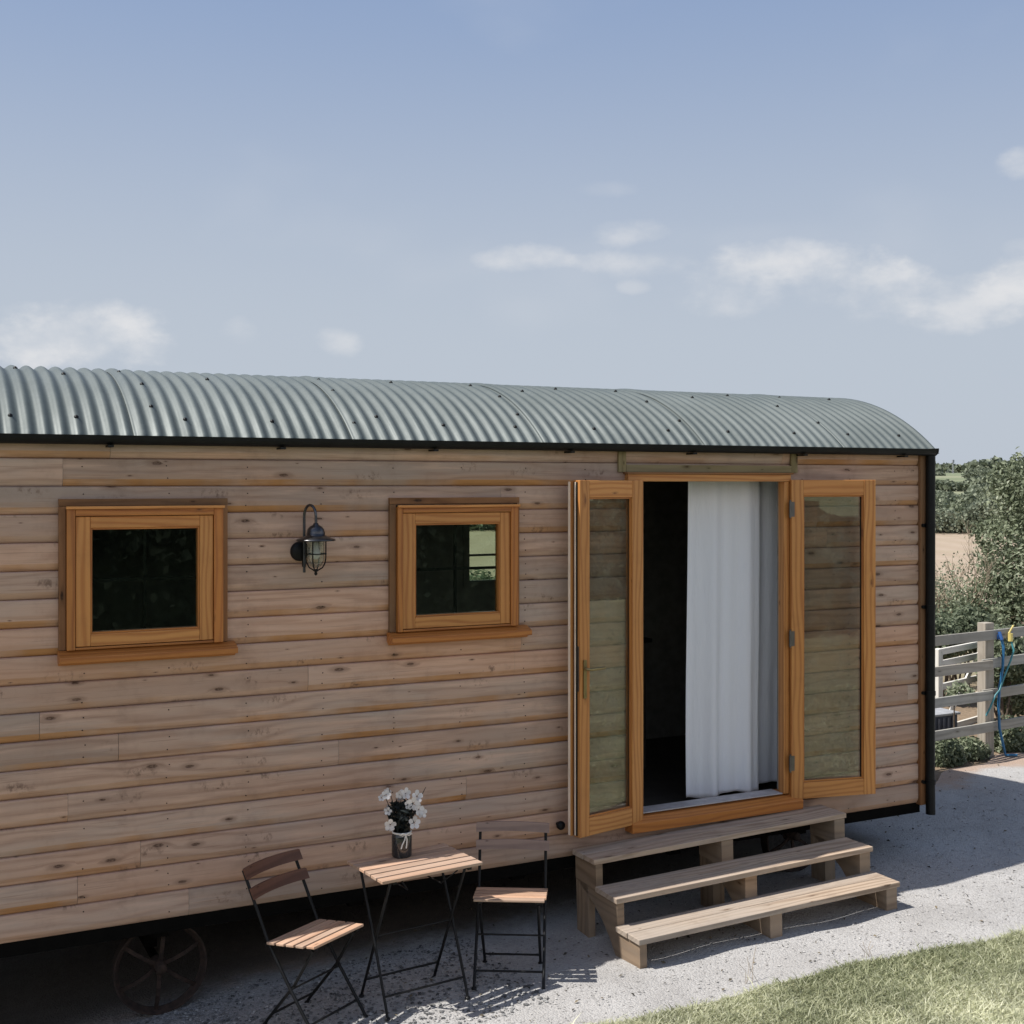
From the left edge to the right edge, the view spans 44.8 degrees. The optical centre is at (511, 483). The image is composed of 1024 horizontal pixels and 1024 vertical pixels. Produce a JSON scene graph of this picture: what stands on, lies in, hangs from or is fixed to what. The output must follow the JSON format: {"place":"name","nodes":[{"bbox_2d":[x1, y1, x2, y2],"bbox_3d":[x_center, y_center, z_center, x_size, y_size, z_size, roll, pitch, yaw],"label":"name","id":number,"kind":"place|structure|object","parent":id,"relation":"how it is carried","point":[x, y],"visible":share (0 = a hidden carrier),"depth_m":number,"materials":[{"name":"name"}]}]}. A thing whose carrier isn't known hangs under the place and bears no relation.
{"place":"outdoors","nodes":[
{"label":"outdoors","id":0,"kind":"place"},
{"bbox_2d":[0,753,1023,1023],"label":"gravel yard","id":1,"kind":"structure","parent":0,"point":[72,985],"depth_m":7.07,"materials":[{"name":"grey gravel"}]},
{"bbox_2d":[242,849,367,1023],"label":"folding chair","id":2,"kind":"object","parent":1,"relation":"on","point":[313,936],"visible":1,"depth_m":6.14,"materials":[{"name":"black metal"}]},
{"bbox_2d":[129,937,553,1023],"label":"pebbles","id":3,"kind":"object","parent":1,"relation":"on","point":[371,1008],"visible":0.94,"depth_m":6.39,"materials":[{"name":"grey gravel"}]},
{"bbox_2d":[347,843,482,1020],"bbox_3d":[-0.497,2.285,6.357,0.578,0.700,0.399,0,0,-33],"label":"bistro table","id":4,"kind":"object","parent":1,"relation":"on","point":[389,869],"visible":0.98,"depth_m":6.32,"materials":[{"name":"black metal"}]},
{"bbox_2d":[378,787,426,858],"bbox_3d":[-0.574,1.751,6.443,0.268,0.365,0.167,0,0,-27],"label":"flower vase","id":5,"kind":"object","parent":4,"relation":"on","point":[399,821],"visible":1,"depth_m":6.41,"materials":[{"name":"white glass"}]},
{"bbox_2d":[0,365,938,1014],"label":"shepherd hut","id":6,"kind":"object","parent":1,"relation":"on","point":[210,689],"visible":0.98,"depth_m":6.89,"materials":[{"name":"brown wood"}]},
{"bbox_2d":[57,498,237,665],"bbox_3d":[-1.817,0.481,6.215,0.862,0.807,0.162,0,0,-27],"label":"window","id":7,"kind":"structure","parent":6,"relation":"in","point":[78,644],"depth_m":6.17,"materials":[{"name":"brown wood"}]},
{"bbox_2d":[290,504,335,574],"bbox_3d":[-1.029,0.295,6.493,0.206,0.374,0.232,0,0,-27],"label":"wall lantern","id":8,"kind":"object","parent":6,"relation":"attached to","point":[315,535],"depth_m":6.47,"materials":[{"name":"black paint"}]},
{"bbox_2d":[387,497,531,644],"bbox_3d":[-0.301,0.482,6.978,0.852,0.804,0.162,0,0,-27],"label":"window","id":9,"kind":"structure","parent":6,"relation":"in","point":[404,626],"depth_m":6.92,"materials":[{"name":"brown wood"}]},
{"bbox_2d":[463,524,494,588],"bbox_3d":[-0.028,0.520,9.545,0.812,0.540,0.120,0,0,-27],"label":"window","id":10,"kind":"structure","parent":6,"relation":"in","point":[467,583],"depth_m":9.33,"materials":[{"name":"black glass"}]},
{"bbox_2d":[568,480,642,837],"bbox_3d":[0.589,1.012,7.286,0.543,2.059,0.166,0,0,-37],"label":"door","id":11,"kind":"structure","parent":6,"relation":"in","point":[581,823],"depth_m":7.20,"materials":[{"name":"brown wood"}]},
{"bbox_2d":[686,474,776,798],"bbox_3d":[1.494,0.977,8.142,0.859,2.115,0.139,0,0,-33],"label":"curtain","id":12,"kind":"object","parent":6,"relation":"hanging from","point":[731,690],"visible":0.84,"depth_m":8.08,"materials":[{"name":"fabric"}]},
{"bbox_2d":[788,480,875,798],"bbox_3d":[2.069,1.005,8.075,0.628,2.054,0.072,0,0,-16],"label":"door","id":13,"kind":"structure","parent":6,"relation":"in","point":[800,788],"depth_m":8.06,"materials":[{"name":"brown wood"}]},
{"bbox_2d":[471,821,548,989],"bbox_3d":[-0.005,2.241,6.631,0.400,0.759,0.437,0,0,3],"label":"folding chair","id":14,"kind":"object","parent":1,"relation":"on","point":[537,896],"visible":1,"depth_m":6.70,"materials":[{"name":"black metal"}]},
{"bbox_2d":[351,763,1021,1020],"bbox_3d":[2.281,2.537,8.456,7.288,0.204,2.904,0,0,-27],"label":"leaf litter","id":15,"kind":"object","parent":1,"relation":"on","point":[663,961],"visible":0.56,"depth_m":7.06,"materials":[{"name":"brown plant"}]},
{"bbox_2d":[573,804,899,968],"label":"wooden steps","id":16,"kind":"structure","parent":1,"relation":"on","point":[715,872],"depth_m":7.27,"materials":[{"name":"brown wood"}]},
{"bbox_2d":[739,948,756,983],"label":"dry stalks","id":17,"kind":"object","parent":1,"relation":"on","point":[748,971],"visible":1,"depth_m":6.47,"materials":[{"name":"beige plant"}]},
{"bbox_2d":[0,0,1023,464],"label":"sky","id":18,"kind":"structure","parent":0,"point":[804,198],"materials":[{"name":"blue"}]},
{"bbox_2d":[643,637,651,768],"bbox_3d":[0.502,1.593,9.185,0.710,0.945,0.860,0,0,-27],"label":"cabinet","id":19,"kind":"object","parent":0,"point":[646,640],"visible":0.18,"depth_m":8.96,"materials":[{"name":"black"}]},
{"bbox_2d":[470,473,1023,781],"bbox_3d":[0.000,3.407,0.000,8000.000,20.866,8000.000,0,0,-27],"label":"ground","id":20,"kind":"structure","parent":0,"point":[949,544],"depth_m":46.48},
{"bbox_2d":[470,569,494,579],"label":"leafy bush","id":21,"kind":"object","parent":20,"relation":"on","point":[473,576],"depth_m":13.46,"materials":[{"name":"green plant"}]},
{"bbox_2d":[470,496,1018,534],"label":"hedgerow","id":22,"kind":"object","parent":20,"relation":"on","point":[947,520],"visible":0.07,"depth_m":71.28,"materials":[{"name":"green plant"}]},
{"bbox_2d":[935,471,945,475],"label":"distant tree","id":23,"kind":"object","parent":20,"relation":"on","point":[939,473],"visible":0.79,"depth_m":418.87,"materials":[{"name":"green plant"}]},
{"bbox_2d":[935,708,960,742],"bbox_3d":[3.904,2.312,11.791,0.510,0.315,0.440,0,0,-27],"label":"water trough","id":24,"kind":"object","parent":20,"relation":"on","point":[943,718],"visible":0.27,"depth_m":11.65,"materials":[{"name":"grey metal"}]},
{"bbox_2d":[935,608,967,696],"bbox_3d":[4.692,1.941,13.919,0.764,1.188,0.724,0,0,-27],"label":"bramble bush","id":25,"kind":"object","parent":20,"relation":"on","point":[943,626],"visible":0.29,"depth_m":13.76,"materials":[{"name":"green plant"}]},
{"bbox_2d":[939,593,964,680],"bbox_3d":[5.637,1.982,15.784,0.612,1.183,0.548,0,0,27],"label":"bramble bush","id":26,"kind":"object","parent":20,"relation":"on","point":[950,678],"visible":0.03,"depth_m":15.77,"materials":[{"name":"green plant"}]},
{"bbox_2d":[935,738,970,767],"bbox_3d":[3.878,2.395,11.087,0.377,0.345,0.344,0,0,39],"label":"weed clump","id":27,"kind":"object","parent":20,"relation":"on","point":[949,753],"visible":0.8,"depth_m":11.01,"materials":[{"name":"green plant"}]},
{"bbox_2d":[935,642,976,726],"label":"timber gate","id":28,"kind":"structure","parent":20,"relation":"on","point":[940,686],"depth_m":12.54,"materials":[{"name":"grey wood"}]},
{"bbox_2d":[935,566,976,616],"bbox_3d":[5.173,1.572,15.016,0.837,1.137,0.837,0,0,-2],"label":"bare shrub","id":29,"kind":"object","parent":20,"relation":"on","point":[938,603],"visible":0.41,"depth_m":14.95,"materials":[{"name":"green plant"}]},
{"bbox_2d":[944,680,975,738],"bbox_3d":[4.184,2.193,11.596,0.298,0.720,0.280,0,0,-27],"label":"weed clump","id":30,"kind":"object","parent":20,"relation":"on","point":[954,690],"visible":0.51,"depth_m":11.57,"materials":[{"name":"green plant"}]},
{"bbox_2d":[935,596,1000,687],"bbox_3d":[5.198,1.907,14.209,0.860,1.257,0.764,0,0,-27],"label":"bramble bush","id":31,"kind":"object","parent":20,"relation":"on","point":[969,617],"visible":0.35,"depth_m":14.08,"materials":[{"name":"green plant"}]},
{"bbox_2d":[935,474,1003,490],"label":"hedgerow","id":32,"kind":"object","parent":20,"relation":"on","point":[947,485],"visible":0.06,"depth_m":191.77,"materials":[{"name":"green plant"}]},
{"bbox_2d":[956,736,991,761],"bbox_3d":[4.153,2.420,11.307,0.381,0.272,0.394,0,0,-27],"label":"weed clump","id":33,"kind":"object","parent":20,"relation":"on","point":[974,747],"visible":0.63,"depth_m":11.21,"materials":[{"name":"green plant"}]},
{"bbox_2d":[961,466,991,478],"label":"distant tree","id":34,"kind":"object","parent":20,"relation":"on","point":[976,472],"visible":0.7,"depth_m":299.04,"materials":[{"name":"green plant"}]},
{"bbox_2d":[935,520,1021,662],"bbox_3d":[5.761,1.318,15.533,1.678,1.825,1.682,0,0,-27],"label":"bare shrub","id":35,"kind":"object","parent":20,"relation":"on","point":[971,570],"visible":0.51,"depth_m":15.36,"materials":[{"name":"green plant"}]},
{"bbox_2d":[935,622,1023,758],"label":"post and rail fence","id":36,"kind":"object","parent":20,"relation":"on","point":[984,637],"visible":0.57,"depth_m":11.25,"materials":[{"name":"grey wood"}]},
{"bbox_2d":[985,625,1017,755],"bbox_3d":[4.421,1.880,11.261,0.360,1.170,0.176,0,0,-7],"label":"garden hose","id":37,"kind":"object","parent":36,"relation":"hanging from","point":[1010,639],"visible":1,"depth_m":11.25,"materials":[{"name":"blue rubber"}]},
{"bbox_2d":[935,479,1023,512],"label":"hedgerow","id":38,"kind":"object","parent":20,"relation":"on","point":[965,499],"visible":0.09,"depth_m":109.82,"materials":[{"name":"green plant"}]},
{"bbox_2d":[935,455,1023,472],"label":"woodland","id":39,"kind":"object","parent":20,"relation":"on","point":[959,468],"visible":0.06,"depth_m":594.55,"materials":[{"name":"green plant"}]},
{"bbox_2d":[955,446,1023,638],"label":"leafy tree","id":40,"kind":"object","parent":20,"relation":"on","point":[1009,601],"visible":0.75,"depth_m":15.22,"materials":[{"name":"green plant"}]},
{"bbox_2d":[972,618,1023,719],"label":"bramble bush","id":41,"kind":"object","parent":20,"relation":"on","point":[1014,672],"visible":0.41,"depth_m":12.48,"materials":[{"name":"green plant"}]},
{"bbox_2d":[994,714,1023,752],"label":"weed clump","id":42,"kind":"object","parent":20,"relation":"on","point":[1013,738],"visible":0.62,"depth_m":11.48,"materials":[{"name":"green plant"}]},
{"bbox_2d":[994,636,1023,718],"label":"bramble bush","id":43,"kind":"object","parent":20,"relation":"on","point":[1018,707],"visible":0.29,"depth_m":12.64,"materials":[{"name":"green plant"}]},
{"bbox_2d":[535,923,1023,1023],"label":"lawn","id":44,"kind":"structure","parent":0,"point":[880,994],"depth_m":6.19,"materials":[{"name":"green plant"}]}
]}

